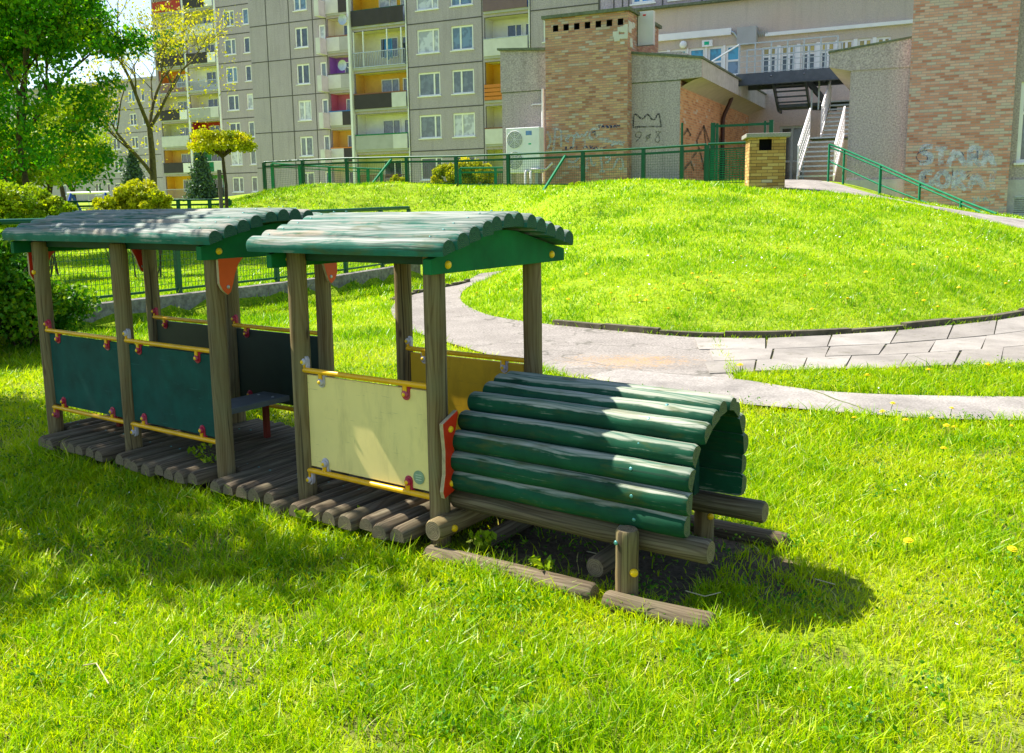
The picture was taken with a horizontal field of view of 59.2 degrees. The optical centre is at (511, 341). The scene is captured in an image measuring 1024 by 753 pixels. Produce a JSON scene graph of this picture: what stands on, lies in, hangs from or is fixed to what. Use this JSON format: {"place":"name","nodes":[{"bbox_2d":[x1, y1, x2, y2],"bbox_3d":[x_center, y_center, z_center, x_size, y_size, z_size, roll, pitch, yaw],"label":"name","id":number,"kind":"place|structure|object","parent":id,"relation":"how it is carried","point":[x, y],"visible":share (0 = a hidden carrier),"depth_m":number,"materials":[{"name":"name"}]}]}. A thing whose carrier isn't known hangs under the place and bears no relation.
{"place":"outdoors","nodes":[
{"label":"outdoors","id":0,"kind":"place"},
{"bbox_2d":[18,0,155,87],"label":"sky","id":1,"kind":"structure","parent":0,"point":[104,68],"materials":[{"name":"white"}]},
{"bbox_2d":[0,176,1023,752],"bbox_3d":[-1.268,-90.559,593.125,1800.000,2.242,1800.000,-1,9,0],"label":"ground","id":2,"kind":"structure","parent":0,"point":[672,571],"depth_m":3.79,"materials":[{"name":"green plant"}]},
{"bbox_2d":[0,56,44,109],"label":"lime tree","id":3,"kind":"object","parent":2,"relation":"on","point":[20,75],"visible":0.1,"depth_m":31.51,"materials":[{"name":"plant"}]},
{"bbox_2d":[0,114,68,192],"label":"lime tree","id":4,"kind":"object","parent":2,"relation":"on","point":[31,176],"visible":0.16,"depth_m":26.73,"materials":[{"name":"green plant"}]},
{"bbox_2d":[0,179,78,276],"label":"lime bush","id":5,"kind":"object","parent":2,"relation":"on","point":[16,203],"visible":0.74,"depth_m":16.65,"materials":[{"name":"green plant"}]},
{"bbox_2d":[0,222,102,349],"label":"hedge bush","id":6,"kind":"object","parent":2,"relation":"on","point":[18,312],"visible":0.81,"depth_m":9.12,"materials":[{"name":"green plant"}]},
{"bbox_2d":[6,113,103,200],"bbox_3d":[-26.185,-10.472,50.903,5.125,6.005,5.503,-1,9,0],"label":"lime tree","id":7,"kind":"object","parent":2,"relation":"on","point":[62,193],"visible":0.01,"depth_m":51.15,"materials":[{"name":"green plant"}]},
{"bbox_2d":[28,77,118,194],"bbox_3d":[-14.686,-6.000,29.692,3.471,5.627,3.283,-4,9,-23],"label":"thin tree","id":8,"kind":"object","parent":2,"relation":"on","point":[70,108],"visible":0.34,"depth_m":29.10,"materials":[{"name":"green plant"}]},
{"bbox_2d":[35,129,117,199],"bbox_3d":[-21.933,-8.625,45.242,4.784,4.203,4.564,4,10,26],"label":"lime tree","id":9,"kind":"object","parent":2,"relation":"on","point":[97,137],"visible":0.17,"depth_m":44.74,"materials":[{"name":"green plant"}]},
{"bbox_2d":[0,0,158,194],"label":"broadleaf tree","id":10,"kind":"object","parent":2,"relation":"on","point":[47,31],"visible":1,"depth_m":23.06,"materials":[{"name":"green plant"}]},
{"bbox_2d":[1,76,163,200],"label":"apartment building","id":11,"kind":"structure","parent":2,"relation":"on","point":[135,135],"depth_m":107.96,"materials":[{"name":"white paint"}]},
{"bbox_2d":[129,113,136,125],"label":"window","id":12,"kind":"structure","parent":11,"relation":"in","point":[133,122],"depth_m":107.68,"materials":[{"name":"white paint"}]},
{"bbox_2d":[67,191,109,209],"bbox_3d":[-17.563,-5.372,37.624,2.360,1.743,1.510,2,9,20],"label":"swing frame","id":13,"kind":"object","parent":2,"relation":"on","point":[72,196],"visible":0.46,"depth_m":37.57,"materials":[{"name":"blue paint"}]},
{"bbox_2d":[115,149,146,186],"bbox_3d":[-18.161,-7.783,43.299,1.942,3.028,1.910,-2,9,-11],"label":"spruce tree","id":14,"kind":"object","parent":2,"relation":"on","point":[133,170],"visible":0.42,"depth_m":42.99,"materials":[{"name":"green plant"}]},
{"bbox_2d":[90,178,173,278],"bbox_3d":[-7.088,-2.108,17.070,1.516,1.959,1.270,-1,9,0],"label":"lime bush","id":15,"kind":"object","parent":2,"relation":"on","point":[136,193],"visible":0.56,"depth_m":16.68,"materials":[{"name":"green plant"}]},
{"bbox_2d":[38,0,242,186],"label":"maple tree","id":16,"kind":"object","parent":2,"relation":"on","point":[151,168],"visible":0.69,"depth_m":32.38,"materials":[{"name":"yellow plant"}]},
{"bbox_2d":[67,198,231,209],"bbox_3d":[-12.257,-3.924,29.723,6.098,1.484,0.100,-1,9,0],"label":"playground fence","id":17,"kind":"object","parent":2,"relation":"on","point":[189,204],"visible":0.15,"depth_m":29.60,"materials":[{"name":"green paint"}]},
{"bbox_2d":[2,206,349,503],"bbox_3d":[-1.765,0.007,5.155,2.284,1.532,1.065,5,11,34],"label":"play train carriage","id":18,"kind":"object","parent":2,"relation":"on","point":[168,396],"visible":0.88,"depth_m":4.97,"materials":[{"name":"green wood"}]},
{"bbox_2d":[187,442,216,462],"bbox_3d":[-1.598,0.646,4.786,0.239,0.218,0.188,8,12,44],"label":"weed plant","id":19,"kind":"object","parent":2,"relation":"on","point":[205,459],"visible":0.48,"depth_m":4.77,"materials":[{"name":"green plant"}]},
{"bbox_2d":[182,150,223,201],"bbox_3d":[-14.204,-7.588,41.358,1.889,2.666,1.755,-1,9,0],"label":"spruce tree","id":20,"kind":"object","parent":2,"relation":"on","point":[202,186],"visible":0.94,"depth_m":41.02,"materials":[{"name":"green plant"}]},
{"bbox_2d":[151,0,257,198],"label":"apartment building","id":21,"kind":"structure","parent":2,"relation":"on","point":[234,109],"depth_m":90.36,"materials":[{"name":"white paint"}]},
{"bbox_2d":[181,153,191,164],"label":"window","id":22,"kind":"structure","parent":21,"relation":"in","point":[185,157],"depth_m":94.13,"materials":[{"name":"white paint"}]},
{"bbox_2d":[206,71,216,84],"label":"window","id":23,"kind":"structure","parent":21,"relation":"in","point":[209,75],"depth_m":91.20,"materials":[{"name":"grey glass"}]},
{"bbox_2d":[208,98,218,107],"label":"window","id":24,"kind":"structure","parent":21,"relation":"in","point":[211,102],"depth_m":91.59,"materials":[{"name":"grey glass"}]},
{"bbox_2d":[222,10,233,27],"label":"window","id":25,"kind":"structure","parent":21,"relation":"in","point":[229,14],"depth_m":87.86,"materials":[{"name":"grey glass"}]},
{"bbox_2d":[224,38,236,55],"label":"window","id":26,"kind":"structure","parent":21,"relation":"in","point":[231,50],"depth_m":88.29,"materials":[{"name":"grey glass"}]},
{"bbox_2d":[225,67,237,83],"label":"window","id":27,"kind":"structure","parent":21,"relation":"in","point":[233,71],"depth_m":88.68,"materials":[{"name":"glass"}]},
{"bbox_2d":[227,95,239,111],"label":"window","id":28,"kind":"structure","parent":21,"relation":"in","point":[233,100],"depth_m":89.12,"materials":[{"name":"grey glass"}]},
{"bbox_2d":[229,122,240,131],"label":"window","id":29,"kind":"structure","parent":21,"relation":"in","point":[232,126],"depth_m":89.47,"materials":[{"name":"white paint"}]},
{"bbox_2d":[230,150,242,165],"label":"window","id":30,"kind":"structure","parent":21,"relation":"in","point":[236,158],"depth_m":89.93,"materials":[{"name":"white glass"}]},
{"bbox_2d":[232,177,244,192],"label":"window","id":31,"kind":"structure","parent":21,"relation":"in","point":[238,184],"depth_m":90.32,"materials":[{"name":"grey glass"}]},
{"bbox_2d":[242,8,248,24],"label":"window","id":32,"kind":"structure","parent":21,"relation":"in","point":[244,11],"depth_m":87.01,"materials":[{"name":"glass"}]},
{"bbox_2d":[243,37,250,53],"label":"window","id":33,"kind":"structure","parent":21,"relation":"in","point":[246,39],"depth_m":87.41,"materials":[{"name":"grey glass"}]},
{"bbox_2d":[245,65,251,81],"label":"window","id":34,"kind":"structure","parent":21,"relation":"in","point":[247,68],"depth_m":87.82,"materials":[{"name":"grey glass"}]},
{"bbox_2d":[246,93,253,109],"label":"window","id":35,"kind":"structure","parent":21,"relation":"in","point":[249,96],"depth_m":88.23,"materials":[{"name":"white glass"}]},
{"bbox_2d":[248,121,254,137],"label":"window","id":36,"kind":"structure","parent":21,"relation":"in","point":[251,124],"depth_m":88.62,"materials":[{"name":"grey glass"}]},
{"bbox_2d":[250,149,256,164],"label":"window","id":37,"kind":"structure","parent":21,"relation":"in","point":[252,154],"depth_m":89.05,"materials":[{"name":"grey glass"}]},
{"bbox_2d":[251,177,257,192],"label":"window","id":38,"kind":"structure","parent":21,"relation":"in","point":[254,179],"depth_m":89.44,"materials":[{"name":"grey glass"}]},
{"bbox_2d":[0,206,410,300],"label":"fence","id":39,"kind":"object","parent":2,"relation":"on","point":[179,287],"visible":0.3,"depth_m":12.14,"materials":[{"name":"metal"}]},
{"bbox_2d":[186,128,257,207],"bbox_3d":[-8.471,-4.817,26.570,2.029,2.832,2.080,-1,9,0],"label":"round headed tree","id":40,"kind":"object","parent":2,"relation":"on","point":[222,144],"visible":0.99,"depth_m":26.02,"materials":[{"name":"yellow plant"}]},
{"bbox_2d":[70,264,420,322],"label":"garden wall","id":41,"kind":"structure","parent":2,"relation":"on","point":[189,300],"depth_m":12.99,"materials":[{"name":"grey concrete"}]},
{"bbox_2d":[248,0,352,191],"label":"apartment building","id":42,"kind":"structure","parent":2,"relation":"on","point":[300,82],"depth_m":69.15,"materials":[{"name":"white paint"}]},
{"bbox_2d":[292,0,306,11],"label":"window","id":43,"kind":"structure","parent":42,"relation":"in","point":[299,5],"depth_m":68.11,"materials":[{"name":"white glass"}]},
{"bbox_2d":[294,27,308,48],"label":"window","id":44,"kind":"structure","parent":42,"relation":"in","point":[301,33],"depth_m":68.46,"materials":[{"name":"grey glass"}]},
{"bbox_2d":[296,64,309,85],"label":"window","id":45,"kind":"structure","parent":42,"relation":"in","point":[303,74],"depth_m":68.87,"materials":[{"name":"grey glass"}]},
{"bbox_2d":[298,100,311,121],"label":"window","id":46,"kind":"structure","parent":42,"relation":"in","point":[304,106],"depth_m":69.29,"materials":[{"name":"white glass"}]},
{"bbox_2d":[299,136,313,156],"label":"window","id":47,"kind":"structure","parent":42,"relation":"in","point":[306,143],"depth_m":69.69,"materials":[{"name":"white paint"}]},
{"bbox_2d":[305,172,314,183],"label":"window","id":48,"kind":"structure","parent":42,"relation":"in","point":[310,177],"depth_m":70.02,"materials":[{"name":"grey glass"}]},
{"bbox_2d":[319,25,324,38],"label":"window","id":49,"kind":"structure","parent":42,"relation":"in","point":[321,27],"depth_m":67.62,"materials":[{"name":"white glass"}]},
{"bbox_2d":[320,62,326,75],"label":"window","id":50,"kind":"structure","parent":42,"relation":"in","point":[322,64],"depth_m":68.05,"materials":[{"name":"grey glass"}]},
{"bbox_2d":[322,99,327,112],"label":"window","id":51,"kind":"structure","parent":42,"relation":"in","point":[324,101],"depth_m":68.46,"materials":[{"name":"grey glass"}]},
{"bbox_2d":[324,135,329,149],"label":"window","id":52,"kind":"structure","parent":42,"relation":"in","point":[326,138],"depth_m":68.86,"materials":[{"name":"white paint"}]},
{"bbox_2d":[294,509,322,527],"bbox_3d":[-0.909,0.799,4.059,0.131,0.118,0.125,-6,10,-31],"label":"weed plant","id":53,"kind":"object","parent":2,"relation":"on","point":[299,513],"visible":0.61,"depth_m":4.02,"materials":[{"name":"green plant"}]},
{"bbox_2d":[270,163,382,188],"bbox_3d":[-7.974,-6.956,38.686,5.244,1.539,0.110,2,9,15],"label":"fence","id":54,"kind":"object","parent":2,"relation":"on","point":[329,174],"visible":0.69,"depth_m":38.59,"materials":[{"name":"green metal"}]},
{"bbox_2d":[390,279,469,299],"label":"kerb","id":55,"kind":"structure","parent":2,"relation":"on","point":[447,285],"depth_m":16.07,"materials":[{"name":"grey concrete"}]},
{"bbox_2d":[430,157,497,185],"bbox_3d":[-1.826,-6.437,34.414,2.615,1.264,1.325,-1,9,0],"label":"clipped bush","id":56,"kind":"object","parent":2,"relation":"on","point":[439,178],"visible":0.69,"depth_m":34.19,"materials":[{"name":"green plant"}]},
{"bbox_2d":[338,0,598,185],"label":"apartment building","id":57,"kind":"structure","parent":2,"relation":"on","point":[432,87],"depth_m":58.67,"materials":[{"name":"white paint"}]},
{"bbox_2d":[379,0,396,6],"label":"window","id":58,"kind":"structure","parent":57,"relation":"in","point":[382,3],"depth_m":60.53,"materials":[{"name":"grey glass"}]},
{"bbox_2d":[384,38,392,59],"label":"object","id":59,"kind":"object","parent":57,"relation":"hanging from","point":[389,44],"visible":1,"depth_m":59.94,"materials":[{"name":"paint"}]},
{"bbox_2d":[380,37,398,58],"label":"window","id":60,"kind":"structure","parent":57,"relation":"in","point":[394,39],"depth_m":60.80,"materials":[{"name":"blue glass"}]},
{"bbox_2d":[381,78,399,91],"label":"window","id":61,"kind":"structure","parent":57,"relation":"in","point":[387,84],"depth_m":61.29,"materials":[{"name":"grey glass"}]},
{"bbox_2d":[383,119,400,132],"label":"window","id":62,"kind":"structure","parent":57,"relation":"in","point":[389,126],"depth_m":61.71,"materials":[{"name":"grey glass"}]},
{"bbox_2d":[384,160,402,178],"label":"window","id":63,"kind":"structure","parent":57,"relation":"in","point":[394,167],"depth_m":62.17,"materials":[{"name":"grey glass"}]},
{"bbox_2d":[402,36,405,63],"bbox_3d":[-7.006,-19.440,60.387,0.830,1.990,0.060,3,10,25],"label":"balcony door","id":64,"kind":"structure","parent":57,"relation":"in","point":[403,37],"depth_m":60.45,"materials":[{"name":"white paint"}]},
{"bbox_2d":[415,0,438,11],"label":"window","id":65,"kind":"structure","parent":57,"relation":"in","point":[421,5],"depth_m":58.10,"materials":[{"name":"grey glass"}]},
{"bbox_2d":[416,28,439,54],"bbox_3d":[-5.426,-19.404,58.361,1.778,1.550,0.190,3,10,25],"label":"window","id":66,"kind":"structure","parent":57,"relation":"in","point":[427,40],"depth_m":58.43,"materials":[{"name":"grey glass"}]},
{"bbox_2d":[417,72,440,97],"bbox_3d":[-5.389,-16.736,58.770,1.778,1.550,0.190,3,10,25],"label":"window","id":67,"kind":"structure","parent":57,"relation":"in","point":[429,83],"depth_m":58.84,"materials":[{"name":"grey glass"}]},
{"bbox_2d":[418,114,441,139],"bbox_3d":[-5.352,-14.067,59.179,1.778,1.550,0.190,3,10,25],"label":"window","id":68,"kind":"structure","parent":57,"relation":"in","point":[430,125],"depth_m":59.25,"materials":[{"name":"grey glass"}]},
{"bbox_2d":[420,158,442,180],"bbox_3d":[-5.314,-11.399,59.589,1.778,1.550,0.190,3,10,25],"label":"window","id":69,"kind":"structure","parent":57,"relation":"in","point":[432,165],"depth_m":59.76,"materials":[{"name":"grey glass"}]},
{"bbox_2d":[449,0,472,7],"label":"window","id":70,"kind":"structure","parent":57,"relation":"in","point":[454,3],"depth_m":57.02,"materials":[{"name":"glass"}]},
{"bbox_2d":[450,25,473,51],"bbox_3d":[-3.162,-19.273,57.297,1.720,1.550,0.190,3,10,25],"label":"window","id":71,"kind":"structure","parent":57,"relation":"in","point":[461,36],"depth_m":57.36,"materials":[{"name":"blue glass"}]},
{"bbox_2d":[451,69,474,94],"bbox_3d":[-3.124,-16.604,57.706,1.720,1.550,0.190,3,10,25],"label":"window","id":72,"kind":"structure","parent":57,"relation":"in","point":[462,80],"depth_m":57.76,"materials":[{"name":"white paint"}]},
{"bbox_2d":[452,112,475,137],"bbox_3d":[-3.087,-13.936,58.115,1.720,1.550,0.190,3,10,25],"label":"window","id":73,"kind":"structure","parent":57,"relation":"in","point":[463,123],"depth_m":58.17,"materials":[{"name":"white glass"}]},
{"bbox_2d":[507,23,521,36],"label":"window","id":74,"kind":"structure","parent":57,"relation":"in","point":[514,29],"depth_m":56.92,"materials":[{"name":"grey glass"}]},
{"bbox_2d":[459,167,502,184],"bbox_3d":[-1.071,-5.807,32.493,1.687,0.955,0.100,-1,9,0],"label":"fence","id":75,"kind":"object","parent":2,"relation":"on","point":[495,171],"visible":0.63,"depth_m":32.43,"materials":[{"name":"green metal"}]},
{"bbox_2d":[469,529,496,554],"bbox_3d":[-0.113,0.826,3.713,0.101,0.146,0.145,2,9,20],"label":"weed plant","id":76,"kind":"object","parent":2,"relation":"on","point":[487,536],"visible":0.9,"depth_m":3.69,"materials":[{"name":"green plant"}]},
{"bbox_2d":[262,143,706,190],"bbox_3d":[-1.924,-5.320,28.773,16.213,1.433,1.081,3,10,26],"label":"fence","id":77,"kind":"object","parent":2,"relation":"on","point":[643,154],"visible":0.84,"depth_m":28.43,"materials":[{"name":"green metal"}]},
{"bbox_2d":[0,355,1023,752],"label":"clover","id":78,"kind":"object","parent":2,"relation":"on","point":[788,599],"visible":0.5,"depth_m":3.27,"materials":[{"name":"green plant"}]},
{"bbox_2d":[246,209,789,632],"bbox_3d":[-0.009,0.185,3.926,2.244,1.504,1.050,5,11,34],"label":"play train locomotive","id":79,"kind":"object","parent":2,"relation":"on","point":[436,445],"visible":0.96,"depth_m":3.69,"materials":[{"name":"green wood"}]},
{"bbox_2d":[506,127,552,183],"bbox_3d":[0.623,-6.034,30.375,1.693,2.300,0.585,3,10,25],"label":"air conditioner","id":80,"kind":"object","parent":2,"relation":"on","point":[524,139],"visible":0.76,"depth_m":30.27,"materials":[{"name":"white paint"}]},
{"bbox_2d":[37,184,1022,738],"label":"daisies","id":81,"kind":"object","parent":2,"relation":"on","point":[639,302],"visible":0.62,"depth_m":12.03,"materials":[{"name":"white plant"}]},
{"bbox_2d":[528,555,554,570],"bbox_3d":[0.115,0.877,3.473,0.109,0.113,0.142,-1,9,0],"label":"weed plant","id":82,"kind":"object","parent":2,"relation":"on","point":[548,562],"visible":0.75,"depth_m":3.46,"materials":[{"name":"green plant"}]},
{"bbox_2d":[705,141,745,182],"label":"fence gate","id":83,"kind":"structure","parent":2,"relation":"on","point":[708,162],"depth_m":25.27,"materials":[{"name":"green metal"}]},
{"bbox_2d":[710,120,773,179],"bbox_3d":[7.020,-5.682,27.615,1.879,2.065,0.100,3,10,25],"label":"gate frame","id":84,"kind":"object","parent":2,"relation":"on","point":[715,129],"visible":0.53,"depth_m":27.79,"materials":[{"name":"green paint"}]},
{"bbox_2d":[497,0,1023,216],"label":"utility building","id":85,"kind":"structure","parent":2,"relation":"on","point":[932,91],"depth_m":29.28,"materials":[{"name":"beige brick"}]},
{"bbox_2d":[531,89,544,183],"bbox_3d":[0.879,-6.965,30.934,0.520,3.267,0.136,4,10,30],"label":"drainpipe","id":86,"kind":"object","parent":85,"relation":"attached to","point":[543,123],"visible":0.68,"depth_m":30.71,"materials":[{"name":"white metal"}]},
{"bbox_2d":[629,0,655,5],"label":"window","id":87,"kind":"structure","parent":85,"relation":"in","point":[634,2],"depth_m":40.53,"materials":[{"name":"glass"}]},
{"bbox_2d":[638,10,654,46],"bbox_3d":[4.402,-10.251,29.536,0.520,1.067,0.210,3,10,25],"label":"meter cabinet","id":88,"kind":"object","parent":85,"relation":"attached to","point":[646,28],"visible":1,"depth_m":29.45,"materials":[{"name":"metal"}]},
{"bbox_2d":[689,47,704,56],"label":"window","id":89,"kind":"structure","parent":85,"relation":"in","point":[692,51],"depth_m":39.70,"materials":[{"name":"blue glass"}]},
{"bbox_2d":[708,46,722,67],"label":"window","id":90,"kind":"structure","parent":85,"relation":"in","point":[713,52],"depth_m":39.38,"materials":[{"name":"blue glass"}]},
{"bbox_2d":[725,45,740,74],"bbox_3d":[9.599,-12.187,39.111,0.643,1.311,0.060,3,10,25],"label":"window","id":91,"kind":"structure","parent":85,"relation":"in","point":[732,57],"depth_m":39.12,"materials":[{"name":"blue glass"}]},
{"bbox_2d":[685,35,843,90],"bbox_3d":[9.396,-10.383,34.009,6.194,1.544,1.620,3,10,25],"label":"gangway","id":92,"kind":"object","parent":85,"relation":"attached to","point":[762,80],"visible":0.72,"depth_m":33.22,"materials":[{"name":"white metal"}]},
{"bbox_2d":[762,46,776,71],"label":"window","id":93,"kind":"structure","parent":85,"relation":"in","point":[767,51],"depth_m":38.47,"materials":[{"name":"white paint"}]},
{"bbox_2d":[780,44,796,70],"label":"window","id":94,"kind":"structure","parent":85,"relation":"in","point":[783,50],"depth_m":38.14,"materials":[{"name":"white paint"}]},
{"bbox_2d":[780,125,804,179],"bbox_3d":[11.947,-7.820,38.441,1.067,2.672,0.060,3,10,25],"label":"back door","id":95,"kind":"structure","parent":85,"relation":"in","point":[791,142],"depth_m":38.40,"materials":[{"name":"metal"}]},
{"bbox_2d":[800,43,815,69],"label":"window","id":96,"kind":"structure","parent":85,"relation":"in","point":[812,59],"depth_m":37.78,"materials":[{"name":"white paint"}]},
{"bbox_2d":[821,41,834,67],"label":"window","id":97,"kind":"structure","parent":85,"relation":"in","point":[829,46],"depth_m":37.48,"materials":[{"name":"white paint"}]},
{"bbox_2d":[839,39,853,48],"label":"window","id":98,"kind":"structure","parent":85,"relation":"in","point":[846,43],"depth_m":37.09,"materials":[{"name":"white paint"}]},
{"bbox_2d":[858,38,872,45],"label":"window","id":99,"kind":"structure","parent":85,"relation":"in","point":[867,40],"depth_m":36.77,"materials":[{"name":"white paint"}]},
{"bbox_2d":[1013,82,1023,164],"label":"window","id":100,"kind":"structure","parent":85,"relation":"in","point":[1020,143],"depth_m":25.01,"materials":[{"name":"white paint"}]},
{"bbox_2d":[742,132,790,189],"bbox_3d":[6.728,-4.490,24.011,1.120,2.008,1.120,0,9,8],"label":"ventilation shaft","id":101,"kind":"object","parent":2,"relation":"on","point":[765,156],"visible":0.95,"depth_m":23.54,"materials":[{"name":"yellow brick"}]},
{"bbox_2d":[552,307,1023,339],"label":"kerb","id":102,"kind":"structure","parent":2,"relation":"on","point":[780,333],"depth_m":9.85,"materials":[{"name":"grey concrete"}]},
{"bbox_2d":[770,68,849,180],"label":"steel staircase","id":103,"kind":"structure","parent":2,"relation":"on","point":[826,104],"depth_m":31.97,"materials":[{"name":"white metal"}]},
{"bbox_2d":[785,180,1023,227],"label":"walkway","id":104,"kind":"structure","parent":2,"relation":"on","point":[818,185],"depth_m":24.10,"materials":[{"name":"concrete"}]},
{"bbox_2d":[827,143,996,213],"bbox_3d":[10.697,-4.465,24.299,0.545,2.081,5.724,-4,9,-22],"label":"ramp handrail","id":105,"kind":"object","parent":2,"relation":"on","point":[879,184],"visible":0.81,"depth_m":24.91,"materials":[{"name":"green metal"}]},
{"bbox_2d":[391,271,733,379],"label":"asphalt path","id":106,"kind":"structure","parent":0,"point":[580,351],"depth_m":9.37,"materials":[{"name":"grey asphalt"}]},
{"bbox_2d":[585,369,1023,419],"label":"concrete path","id":107,"kind":"structure","parent":0,"point":[737,389],"depth_m":6.53,"materials":[{"name":"grey concrete"}]},
{"bbox_2d":[694,316,1023,377],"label":"slab path","id":108,"kind":"structure","parent":0,"point":[968,340],"depth_m":8.80,"materials":[{"name":"concrete"}]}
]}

